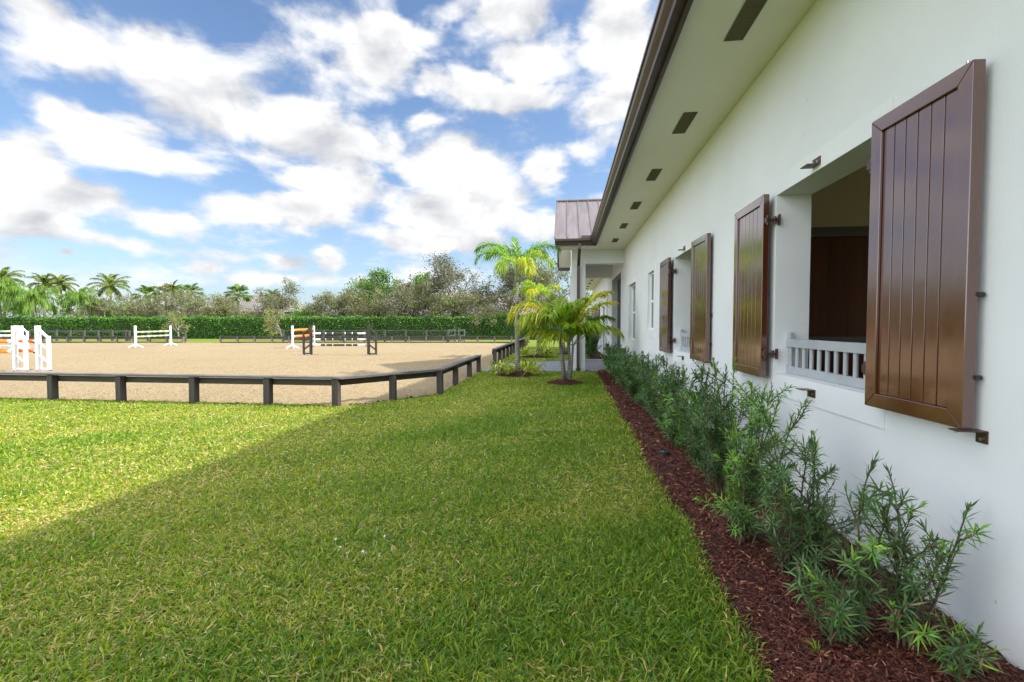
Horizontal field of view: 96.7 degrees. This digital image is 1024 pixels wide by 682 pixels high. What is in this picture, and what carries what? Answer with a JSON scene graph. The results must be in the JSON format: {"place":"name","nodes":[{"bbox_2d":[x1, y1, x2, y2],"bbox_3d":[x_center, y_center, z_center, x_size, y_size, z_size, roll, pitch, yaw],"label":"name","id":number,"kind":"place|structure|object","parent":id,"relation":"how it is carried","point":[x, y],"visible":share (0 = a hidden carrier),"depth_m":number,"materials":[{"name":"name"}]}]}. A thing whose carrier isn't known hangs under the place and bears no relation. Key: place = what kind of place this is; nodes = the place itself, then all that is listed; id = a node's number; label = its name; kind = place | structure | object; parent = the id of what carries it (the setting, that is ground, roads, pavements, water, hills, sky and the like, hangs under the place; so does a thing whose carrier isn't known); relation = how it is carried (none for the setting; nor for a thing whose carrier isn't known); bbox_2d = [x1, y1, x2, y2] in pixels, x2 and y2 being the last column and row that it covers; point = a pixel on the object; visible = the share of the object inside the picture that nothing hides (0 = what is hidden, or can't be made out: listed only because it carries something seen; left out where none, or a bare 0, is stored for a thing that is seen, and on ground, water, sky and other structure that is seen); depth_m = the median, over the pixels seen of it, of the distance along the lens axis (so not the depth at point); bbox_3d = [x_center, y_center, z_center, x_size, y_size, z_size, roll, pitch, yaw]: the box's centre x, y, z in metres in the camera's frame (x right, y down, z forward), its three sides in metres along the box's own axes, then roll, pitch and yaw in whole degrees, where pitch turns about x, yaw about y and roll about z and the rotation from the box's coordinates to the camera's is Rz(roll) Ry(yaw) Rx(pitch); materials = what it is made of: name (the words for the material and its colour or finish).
{"place":"outdoors","nodes":[
{"label":"outdoors","id":0,"kind":"place"},
{"bbox_2d":[0,343,509,406],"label":"sand","id":1,"kind":"structure","parent":0,"point":[229,358],"depth_m":17.52,"materials":[{"name":"beige sand"}]},
{"bbox_2d":[3,326,35,371],"bbox_3d":[-17.180,0.265,15.858,0.610,1.600,0.720,0,2,7],"label":"jump standard","id":2,"kind":"object","parent":1,"relation":"on","point":[15,345],"visible":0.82,"depth_m":15.82,"materials":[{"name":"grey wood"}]},
{"bbox_2d":[20,326,28,348],"bbox_3d":[-32.331,-0.217,30.146,0.610,1.600,0.720,0,2,7],"label":"jump standard","id":3,"kind":"object","parent":1,"relation":"on","point":[22,332],"visible":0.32,"depth_m":30.11,"materials":[{"name":"grey wood"}]},
{"bbox_2d":[26,326,61,371],"bbox_3d":[-16.438,0.263,15.923,0.610,1.600,0.720,0,2,7],"label":"jump standard","id":4,"kind":"object","parent":1,"relation":"on","point":[39,344],"visible":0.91,"depth_m":15.89,"materials":[{"name":"grey wood"}]},
{"bbox_2d":[128,326,142,347],"bbox_3d":[-26.923,-0.300,32.536,0.671,1.595,0.671,0,2,7],"label":"jump standard","id":5,"kind":"object","parent":1,"relation":"on","point":[135,344],"visible":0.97,"depth_m":32.49,"materials":[{"name":"white wood"}]},
{"bbox_2d":[137,330,169,332],"bbox_3d":[-26.951,-0.705,34.227,0.118,0.158,3.246,0,2,-1],"label":"jump pole","id":6,"kind":"object","parent":5,"relation":"on","point":[152,331],"visible":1,"depth_m":33.83,"materials":[{"name":"white wood"}]},
{"bbox_2d":[164,326,176,345],"bbox_3d":[-26.977,-0.416,35.963,0.671,1.595,0.671,0,2,7],"label":"jump standard","id":7,"kind":"object","parent":1,"relation":"on","point":[170,336],"visible":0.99,"depth_m":35.91,"materials":[{"name":"white wood"}]},
{"bbox_2d":[286,326,298,348],"bbox_3d":[-15.284,-0.272,31.686,0.671,1.595,0.671,0,2,7],"label":"jump standard","id":8,"kind":"object","parent":1,"relation":"on","point":[292,337],"visible":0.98,"depth_m":31.64,"materials":[{"name":"white wood"}]},
{"bbox_2d":[299,326,313,354],"bbox_3d":[-11.043,-0.032,24.653,0.610,1.600,0.720,0,2,7],"label":"jump standard","id":9,"kind":"object","parent":1,"relation":"on","point":[310,345],"visible":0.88,"depth_m":24.61,"materials":[{"name":"grey wood"}]},
{"bbox_2d":[312,332,366,333],"bbox_3d":[-9.277,-0.410,24.460,2.980,0.118,0.108,0,2,6],"label":"jump pole","id":10,"kind":"object","parent":9,"relation":"on","point":[339,333],"visible":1,"depth_m":24.42,"materials":[{"name":"white wood"}]},
{"bbox_2d":[313,344,366,345],"bbox_3d":[-9.277,0.219,24.482,2.980,0.118,0.108,0,2,6],"label":"jump pole","id":11,"kind":"object","parent":9,"relation":"on","point":[339,344],"visible":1,"depth_m":24.43,"materials":[{"name":"white wood"}]},
{"bbox_2d":[313,338,366,339],"bbox_3d":[-9.277,-0.091,24.471,2.980,0.118,0.108,0,2,6],"label":"jump pole","id":12,"kind":"object","parent":9,"relation":"on","point":[339,339],"visible":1,"depth_m":24.43,"materials":[{"name":"white wood"}]},
{"bbox_2d":[365,326,379,355],"bbox_3d":[-7.511,-0.020,24.293,0.610,1.600,0.720,0,2,7],"label":"jump standard","id":13,"kind":"object","parent":1,"relation":"on","point":[368,346],"visible":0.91,"depth_m":24.25,"materials":[{"name":"grey wood"}]},
{"bbox_2d":[185,295,326,318],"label":"house","id":14,"kind":"structure","parent":0,"point":[251,304],"depth_m":71.28,"materials":[{"name":"tile"}]},
{"bbox_2d":[0,0,658,318],"label":"sky","id":15,"kind":"structure","parent":0,"point":[215,145],"materials":[{"name":"blue"}]},
{"bbox_2d":[0,339,781,681],"bbox_3d":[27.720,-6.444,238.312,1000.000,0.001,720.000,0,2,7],"label":"lawn","id":16,"kind":"structure","parent":0,"point":[462,463],"depth_m":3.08,"materials":[{"name":"plant"}]},
{"bbox_2d":[0,266,25,315],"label":"palm tree","id":17,"kind":"object","parent":16,"relation":"on","point":[4,271],"visible":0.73,"depth_m":65.77,"materials":[{"name":"green plant"}]},
{"bbox_2d":[0,277,26,317],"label":"tree","id":18,"kind":"object","parent":16,"relation":"on","point":[3,293],"visible":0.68,"depth_m":58.09,"materials":[{"name":"green plant"}]},
{"bbox_2d":[2,285,60,316],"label":"tree","id":19,"kind":"object","parent":16,"relation":"on","point":[38,296],"visible":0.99,"depth_m":58.61,"materials":[{"name":"green plant"}]},
{"bbox_2d":[1,299,66,318],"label":"tree","id":20,"kind":"object","parent":16,"relation":"on","point":[13,311],"visible":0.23,"depth_m":66.08,"materials":[{"name":"green plant"}]},
{"bbox_2d":[23,273,59,316],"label":"palm tree","id":21,"kind":"object","parent":16,"relation":"on","point":[38,278],"visible":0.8,"depth_m":64.99,"materials":[{"name":"green plant"}]},
{"bbox_2d":[42,273,79,318],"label":"palm tree","id":22,"kind":"object","parent":16,"relation":"on","point":[61,286],"visible":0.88,"depth_m":66.16,"materials":[{"name":"green plant"}]},
{"bbox_2d":[23,330,127,340],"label":"paddock fence","id":23,"kind":"object","parent":16,"relation":"on","point":[85,331],"visible":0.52,"depth_m":47.16,"materials":[{"name":"wood"}]},
{"bbox_2d":[58,287,102,315],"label":"tree","id":24,"kind":"object","parent":16,"relation":"on","point":[82,297],"visible":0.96,"depth_m":60.62,"materials":[{"name":"green plant"}]},
{"bbox_2d":[56,288,116,318],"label":"tree","id":25,"kind":"object","parent":16,"relation":"on","point":[64,313],"visible":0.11,"depth_m":64.40,"materials":[{"name":"green plant"}]},
{"bbox_2d":[0,336,184,342],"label":"arena fence","id":26,"kind":"object","parent":16,"relation":"on","point":[100,338],"visible":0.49,"depth_m":42.02,"materials":[{"name":"black wood"}]},
{"bbox_2d":[29,342,185,342],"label":"kickboard","id":27,"kind":"object","parent":26,"relation":"attached to","point":[110,342],"visible":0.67,"depth_m":42.15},
{"bbox_2d":[86,273,131,305],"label":"palm tree","id":28,"kind":"object","parent":16,"relation":"on","point":[109,285],"visible":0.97,"depth_m":64.55,"materials":[{"name":"green plant"}]},
{"bbox_2d":[67,290,150,318],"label":"tree","id":29,"kind":"object","parent":16,"relation":"on","point":[115,305],"visible":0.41,"depth_m":62.01,"materials":[{"name":"green plant"}]},
{"bbox_2d":[98,299,147,316],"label":"tree","id":30,"kind":"object","parent":16,"relation":"on","point":[109,315],"visible":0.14,"depth_m":62.86,"materials":[{"name":"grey plant"}]},
{"bbox_2d":[131,285,161,309],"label":"palm tree","id":31,"kind":"object","parent":16,"relation":"on","point":[146,290],"visible":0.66,"depth_m":65.88,"materials":[{"name":"green plant"}]},
{"bbox_2d":[110,297,185,318],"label":"tree","id":32,"kind":"object","parent":16,"relation":"on","point":[128,309],"visible":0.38,"depth_m":59.57,"materials":[{"name":"green plant"}]},
{"bbox_2d":[128,330,186,340],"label":"paddock fence","id":33,"kind":"object","parent":16,"relation":"on","point":[166,333],"visible":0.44,"depth_m":46.61,"materials":[{"name":"wood"}]},
{"bbox_2d":[151,284,178,312],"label":"palm tree","id":34,"kind":"object","parent":16,"relation":"on","point":[160,288],"visible":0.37,"depth_m":67.49,"materials":[{"name":"green plant"}]},
{"bbox_2d":[124,279,211,323],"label":"tree","id":35,"kind":"object","parent":16,"relation":"on","point":[173,299],"visible":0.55,"depth_m":60.40,"materials":[{"name":"green plant"}]},
{"bbox_2d":[162,280,184,310],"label":"palm tree","id":36,"kind":"object","parent":16,"relation":"on","point":[175,289],"visible":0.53,"depth_m":68.20,"materials":[{"name":"green plant"}]},
{"bbox_2d":[161,310,193,339],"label":"sapling","id":37,"kind":"object","parent":16,"relation":"on","point":[174,321],"visible":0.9,"depth_m":49.27,"materials":[{"name":"green plant"}]},
{"bbox_2d":[175,283,203,316],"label":"palm tree","id":38,"kind":"object","parent":16,"relation":"on","point":[193,287],"visible":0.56,"depth_m":66.39,"materials":[{"name":"green plant"}]},
{"bbox_2d":[175,291,255,318],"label":"tree","id":39,"kind":"object","parent":16,"relation":"on","point":[187,305],"visible":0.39,"depth_m":60.32,"materials":[{"name":"green plant"}]},
{"bbox_2d":[194,298,258,318],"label":"tree","id":40,"kind":"object","parent":16,"relation":"on","point":[222,310],"visible":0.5,"depth_m":57.73,"materials":[{"name":"green plant"}]},
{"bbox_2d":[223,283,253,314],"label":"palm tree","id":41,"kind":"object","parent":16,"relation":"on","point":[237,288],"visible":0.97,"depth_m":65.68,"materials":[{"name":"green plant"}]},
{"bbox_2d":[0,355,481,407],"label":"arena fence","id":42,"kind":"object","parent":16,"relation":"on","point":[194,381],"visible":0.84,"depth_m":9.43,"materials":[{"name":"black wood"}]},
{"bbox_2d":[0,314,498,339],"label":"hedge","id":43,"kind":"object","parent":16,"relation":"on","point":[211,327],"visible":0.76,"depth_m":55.07,"materials":[{"name":"green plant"}]},
{"bbox_2d":[261,305,286,339],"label":"sapling","id":44,"kind":"object","parent":16,"relation":"on","point":[270,322],"visible":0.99,"depth_m":48.33,"materials":[{"name":"green plant"}]},
{"bbox_2d":[251,277,304,318],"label":"tree","id":45,"kind":"object","parent":16,"relation":"on","point":[279,301],"visible":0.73,"depth_m":57.45,"materials":[{"name":"green plant"}]},
{"bbox_2d":[284,301,319,318],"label":"tree","id":46,"kind":"object","parent":16,"relation":"on","point":[300,314],"visible":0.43,"depth_m":56.59,"materials":[{"name":"green plant"}]},
{"bbox_2d":[298,289,351,318],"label":"tree","id":47,"kind":"object","parent":16,"relation":"on","point":[319,305],"visible":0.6,"depth_m":57.88,"materials":[{"name":"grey plant"}]},
{"bbox_2d":[306,285,372,318],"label":"tree","id":48,"kind":"object","parent":16,"relation":"on","point":[356,302],"visible":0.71,"depth_m":57.91,"materials":[{"name":"green plant"}]},
{"bbox_2d":[282,330,447,341],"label":"paddock fence","id":49,"kind":"object","parent":16,"relation":"on","point":[393,333],"visible":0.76,"depth_m":44.94,"materials":[{"name":"grey wood"}]},
{"bbox_2d":[448,327,464,341],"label":"paddock gate","id":50,"kind":"structure","parent":49,"relation":"attached to","point":[455,334],"depth_m":44.43,"materials":[{"name":"grey wood"}]},
{"bbox_2d":[219,336,529,342],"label":"arena fence","id":51,"kind":"object","parent":16,"relation":"on","point":[373,337],"visible":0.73,"depth_m":41.73,"materials":[{"name":"black wood"}]},
{"bbox_2d":[222,342,509,342],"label":"kickboard","id":52,"kind":"object","parent":51,"relation":"attached to","point":[370,342],"visible":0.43,"depth_m":41.88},
{"bbox_2d":[351,284,418,318],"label":"tree","id":53,"kind":"object","parent":16,"relation":"on","point":[379,308],"visible":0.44,"depth_m":57.21,"materials":[{"name":"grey plant"}]},
{"bbox_2d":[343,267,427,318],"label":"tree","id":54,"kind":"object","parent":16,"relation":"on","point":[374,284],"visible":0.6,"depth_m":62.62,"materials":[{"name":"green plant"}]},
{"bbox_2d":[381,277,441,318],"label":"tree","id":55,"kind":"object","parent":16,"relation":"on","point":[401,296],"visible":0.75,"depth_m":55.69,"materials":[{"name":"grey plant"}]},
{"bbox_2d":[384,271,446,317],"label":"tree","id":56,"kind":"object","parent":16,"relation":"on","point":[418,279],"visible":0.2,"depth_m":64.63,"materials":[{"name":"green plant"}]},
{"bbox_2d":[405,291,475,318],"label":"tree","id":57,"kind":"object","parent":16,"relation":"on","point":[435,302],"visible":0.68,"depth_m":54.32,"materials":[{"name":"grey plant"}]},
{"bbox_2d":[421,247,487,316],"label":"oak tree","id":58,"kind":"object","parent":16,"relation":"on","point":[447,278],"visible":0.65,"depth_m":58.26,"materials":[{"name":"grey plant"}]},
{"bbox_2d":[332,294,590,318],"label":"trees","id":59,"kind":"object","parent":16,"relation":"on","point":[415,315],"depth_m":67.19,"materials":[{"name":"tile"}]},
{"bbox_2d":[441,290,513,327],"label":"tree","id":60,"kind":"object","parent":16,"relation":"on","point":[487,310],"visible":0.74,"depth_m":55.33,"materials":[{"name":"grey plant"}]},
{"bbox_2d":[465,259,535,318],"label":"oak tree","id":61,"kind":"object","parent":16,"relation":"on","point":[506,288],"visible":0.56,"depth_m":56.61,"materials":[{"name":"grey plant"}]},
{"bbox_2d":[492,338,527,363],"bbox_3d":[0.318,0.329,28.631,0.205,0.714,20.300,0,2,6],"label":"arena fence","id":62,"kind":"object","parent":16,"relation":"on","point":[502,353],"visible":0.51,"depth_m":21.81,"materials":[{"name":"wood"}]},
{"bbox_2d":[498,371,536,377],"bbox_3d":[0.137,1.040,14.659,1.455,0.127,1.443,0,2,7],"label":"mulch ring","id":63,"kind":"object","parent":16,"relation":"on","point":[521,374],"visible":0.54,"depth_m":14.28,"materials":[{"name":"brown wood"}]},
{"bbox_2d":[485,357,511,373],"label":"variegated plant","id":64,"kind":"object","parent":63,"relation":"on","point":[499,369],"visible":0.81,"depth_m":14.30,"materials":[{"name":"green plant"}]},
{"bbox_2d":[497,362,517,374],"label":"variegated plant","id":65,"kind":"object","parent":63,"relation":"on","point":[509,370],"visible":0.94,"depth_m":14.12,"materials":[{"name":"green plant"}]},
{"bbox_2d":[474,236,561,371],"bbox_3d":[0.177,-1.183,14.782,2.939,4.533,2.574,0,2,7],"label":"tall palm","id":66,"kind":"object","parent":63,"relation":"on","point":[521,262],"visible":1,"depth_m":14.59,"materials":[{"name":"green plant"}]},
{"bbox_2d":[518,359,548,374],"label":"variegated plant","id":67,"kind":"object","parent":63,"relation":"on","point":[531,367],"visible":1,"depth_m":14.13,"materials":[{"name":"green plant"}]},
{"bbox_2d":[521,355,546,358],"bbox_3d":[1.103,0.764,22.966,1.581,0.117,1.659,0,2,7],"label":"mulch ring","id":68,"kind":"object","parent":16,"relation":"on","point":[540,356],"visible":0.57,"depth_m":22.51,"materials":[{"name":"brown wood"}]},
{"bbox_2d":[513,347,533,356],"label":"variegated plant","id":69,"kind":"object","parent":68,"relation":"on","point":[525,352],"visible":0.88,"depth_m":22.49,"materials":[{"name":"green plant"}]},
{"bbox_2d":[534,345,555,356],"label":"variegated plant","id":70,"kind":"object","parent":68,"relation":"on","point":[548,351],"visible":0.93,"depth_m":22.31,"materials":[{"name":"green plant"}]},
{"bbox_2d":[511,279,564,354],"bbox_3d":[1.240,-1.124,22.760,2.670,3.874,2.375,2,3,44],"label":"tall palm","id":71,"kind":"object","parent":16,"relation":"on","point":[538,289],"visible":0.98,"depth_m":22.57,"materials":[{"name":"green plant"}]},
{"bbox_2d":[494,313,590,339],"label":"hedge","id":72,"kind":"object","parent":16,"relation":"on","point":[503,328],"visible":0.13,"depth_m":51.77,"materials":[{"name":"green plant"}]},
{"bbox_2d":[502,252,590,314],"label":"oak tree","id":73,"kind":"object","parent":16,"relation":"on","point":[544,277],"visible":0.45,"depth_m":54.14,"materials":[{"name":"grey plant"}]},
{"bbox_2d":[548,380,582,385],"bbox_3d":[1.473,1.126,12.533,1.144,0.097,1.116,0,2,7],"label":"mulch ring","id":74,"kind":"object","parent":16,"relation":"on","point":[566,382],"visible":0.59,"depth_m":12.35,"materials":[{"name":"brown wood"}]},
{"bbox_2d":[506,290,624,380],"bbox_3d":[1.455,-0.148,12.563,3.321,2.540,2.018,0,2,7],"label":"clustered palm","id":75,"kind":"object","parent":74,"relation":"on","point":[568,318],"visible":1,"depth_m":12.44,"materials":[{"name":"green plant"}]},
{"bbox_2d":[585,350,603,358],"bbox_3d":[4.653,0.640,26.879,0.956,0.106,11.400,0,2,7],"label":"mulch bed","id":76,"kind":"object","parent":16,"relation":"on","point":[597,355],"visible":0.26,"depth_m":23.09,"materials":[{"name":"brown wood"}]},
{"bbox_2d":[585,331,600,356],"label":"podocarpus shrub","id":77,"kind":"object","parent":76,"relation":"on","point":[591,348],"visible":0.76,"depth_m":22.15,"materials":[{"name":"green plant"}]},
{"bbox_2d":[497,353,1023,681],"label":"mulch chips","id":78,"kind":"object","parent":16,"relation":"on","point":[854,663],"visible":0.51,"depth_m":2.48,"materials":[{"name":"brown wood"}]},
{"bbox_2d":[601,342,625,371],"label":"podocarpus shrub","id":79,"kind":"object","parent":78,"relation":"on","point":[609,349],"visible":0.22,"depth_m":14.62,"materials":[{"name":"green plant"}]},
{"bbox_2d":[600,344,628,375],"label":"podocarpus shrub","id":80,"kind":"object","parent":78,"relation":"on","point":[607,357],"visible":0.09,"depth_m":13.32,"materials":[{"name":"green plant"}]},
{"bbox_2d":[604,345,634,383],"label":"podocarpus shrub","id":81,"kind":"object","parent":78,"relation":"on","point":[612,359],"visible":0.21,"depth_m":11.87,"materials":[{"name":"green plant"}]},
{"bbox_2d":[608,350,644,390],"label":"podocarpus shrub","id":82,"kind":"object","parent":78,"relation":"on","point":[621,381],"visible":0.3,"depth_m":10.38,"materials":[{"name":"green plant"}]},
{"bbox_2d":[612,351,653,402],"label":"podocarpus shrub","id":83,"kind":"object","parent":78,"relation":"on","point":[633,387],"visible":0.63,"depth_m":8.94,"materials":[{"name":"green plant"}]},
{"bbox_2d":[635,354,680,415],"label":"podocarpus shrub","id":84,"kind":"object","parent":78,"relation":"on","point":[643,379],"visible":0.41,"depth_m":7.71,"materials":[{"name":"green plant"}]},
{"bbox_2d":[638,354,687,429],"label":"podocarpus shrub","id":85,"kind":"object","parent":78,"relation":"on","point":[658,400],"visible":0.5,"depth_m":6.67,"materials":[{"name":"green plant"}]},
{"bbox_2d":[659,449,668,456],"bbox_3d":[1.813,1.337,5.425,0.119,0.072,0.119,0,2,7],"label":"ground light","id":86,"kind":"object","parent":78,"relation":"on","point":[663,453],"visible":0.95,"depth_m":5.38,"materials":[{"name":"black plastic"}]},
{"bbox_2d":[652,364,702,447],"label":"podocarpus shrub","id":87,"kind":"object","parent":78,"relation":"on","point":[667,420],"visible":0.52,"depth_m":5.72,"materials":[{"name":"green plant"}]},
{"bbox_2d":[658,359,736,467],"bbox_3d":[1.960,0.786,4.831,0.770,1.182,0.868,1,2,27],"label":"podocarpus shrub","id":88,"kind":"object","parent":78,"relation":"on","point":[694,451],"visible":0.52,"depth_m":4.88,"materials":[{"name":"green plant"}]},
{"bbox_2d":[678,357,760,494],"bbox_3d":[1.874,0.763,4.117,0.717,1.281,0.650,0,2,7],"label":"podocarpus shrub","id":89,"kind":"object","parent":78,"relation":"on","point":[718,445],"visible":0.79,"depth_m":4.10,"materials":[{"name":"green plant"}]},
{"bbox_2d":[692,378,814,545],"bbox_3d":[1.718,0.860,3.184,0.689,1.181,0.646,-2,3,-42],"label":"podocarpus shrub","id":90,"kind":"object","parent":78,"relation":"on","point":[750,491],"visible":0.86,"depth_m":3.16,"materials":[{"name":"green plant"}]},
{"bbox_2d":[749,476,841,581],"bbox_3d":[1.703,1.134,2.771,0.494,0.633,0.448,0,2,7],"label":"podocarpus shrub","id":91,"kind":"object","parent":78,"relation":"on","point":[808,536],"visible":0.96,"depth_m":2.75,"materials":[{"name":"green plant"}]},
{"bbox_2d":[734,394,876,569],"bbox_3d":[1.787,0.884,2.842,0.693,1.111,0.680,0,2,7],"label":"podocarpus shrub","id":92,"kind":"object","parent":78,"relation":"on","point":[813,459],"visible":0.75,"depth_m":2.80,"materials":[{"name":"green plant"}]},
{"bbox_2d":[803,638,824,653],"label":"grass tuft","id":93,"kind":"object","parent":78,"relation":"on","point":[815,644],"visible":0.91,"depth_m":2.17,"materials":[{"name":"green plant"}]},
{"bbox_2d":[781,540,884,647],"bbox_3d":[1.578,1.215,2.208,0.476,0.518,0.378,0,2,7],"label":"podocarpus shrub","id":94,"kind":"object","parent":78,"relation":"on","point":[838,621],"visible":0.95,"depth_m":2.19,"materials":[{"name":"green plant"}]},
{"bbox_2d":[795,450,920,634],"bbox_3d":[1.713,1.002,2.248,0.522,0.924,0.419,-1,2,-16],"label":"podocarpus shrub","id":95,"kind":"object","parent":78,"relation":"on","point":[860,510],"visible":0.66,"depth_m":2.25,"materials":[{"name":"green plant"}]},
{"bbox_2d":[854,462,992,651],"bbox_3d":[1.924,1.036,2.190,0.533,0.840,0.506,-1,2,-16],"label":"podocarpus shrub","id":96,"kind":"object","parent":78,"relation":"on","point":[901,624],"visible":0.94,"depth_m":2.15,"materials":[{"name":"green plant"}]},
{"bbox_2d":[918,603,1010,681],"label":"podocarpus shrub","id":97,"kind":"object","parent":78,"relation":"on","point":[966,664],"visible":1,"depth_m":1.92,"materials":[{"name":"green plant"}]},
{"bbox_2d":[554,0,1023,669],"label":"stable building","id":98,"kind":"structure","parent":16,"relation":"on","point":[818,204],"depth_m":3.35,"materials":[{"name":"white paint"}]},
{"bbox_2d":[617,278,620,349],"bbox_3d":[4.365,-0.780,17.950,0.058,3.508,3.176,0,2,7],"label":"door","id":99,"kind":"structure","parent":98,"relation":"in","point":[619,281],"depth_m":18.84,"materials":[{"name":"brown metal"}]},
{"bbox_2d":[632,284,635,339],"bbox_3d":[3.744,-0.866,13.648,0.060,1.710,1.380,0,2,7],"label":"window","id":100,"kind":"structure","parent":98,"relation":"in","point":[634,286],"depth_m":14.26,"materials":[{"name":"white"}]},
{"bbox_2d":[650,272,653,329],"bbox_3d":[3.347,-0.940,10.664,0.060,1.360,0.750,0,2,7],"label":"window","id":101,"kind":"structure","parent":98,"relation":"in","point":[652,274],"depth_m":10.93,"materials":[{"name":"white"}]},
{"bbox_2d":[483,360,605,371],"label":"path","id":102,"kind":"structure","parent":0,"point":[590,365],"depth_m":18.03,"materials":[{"name":"grey concrete"}]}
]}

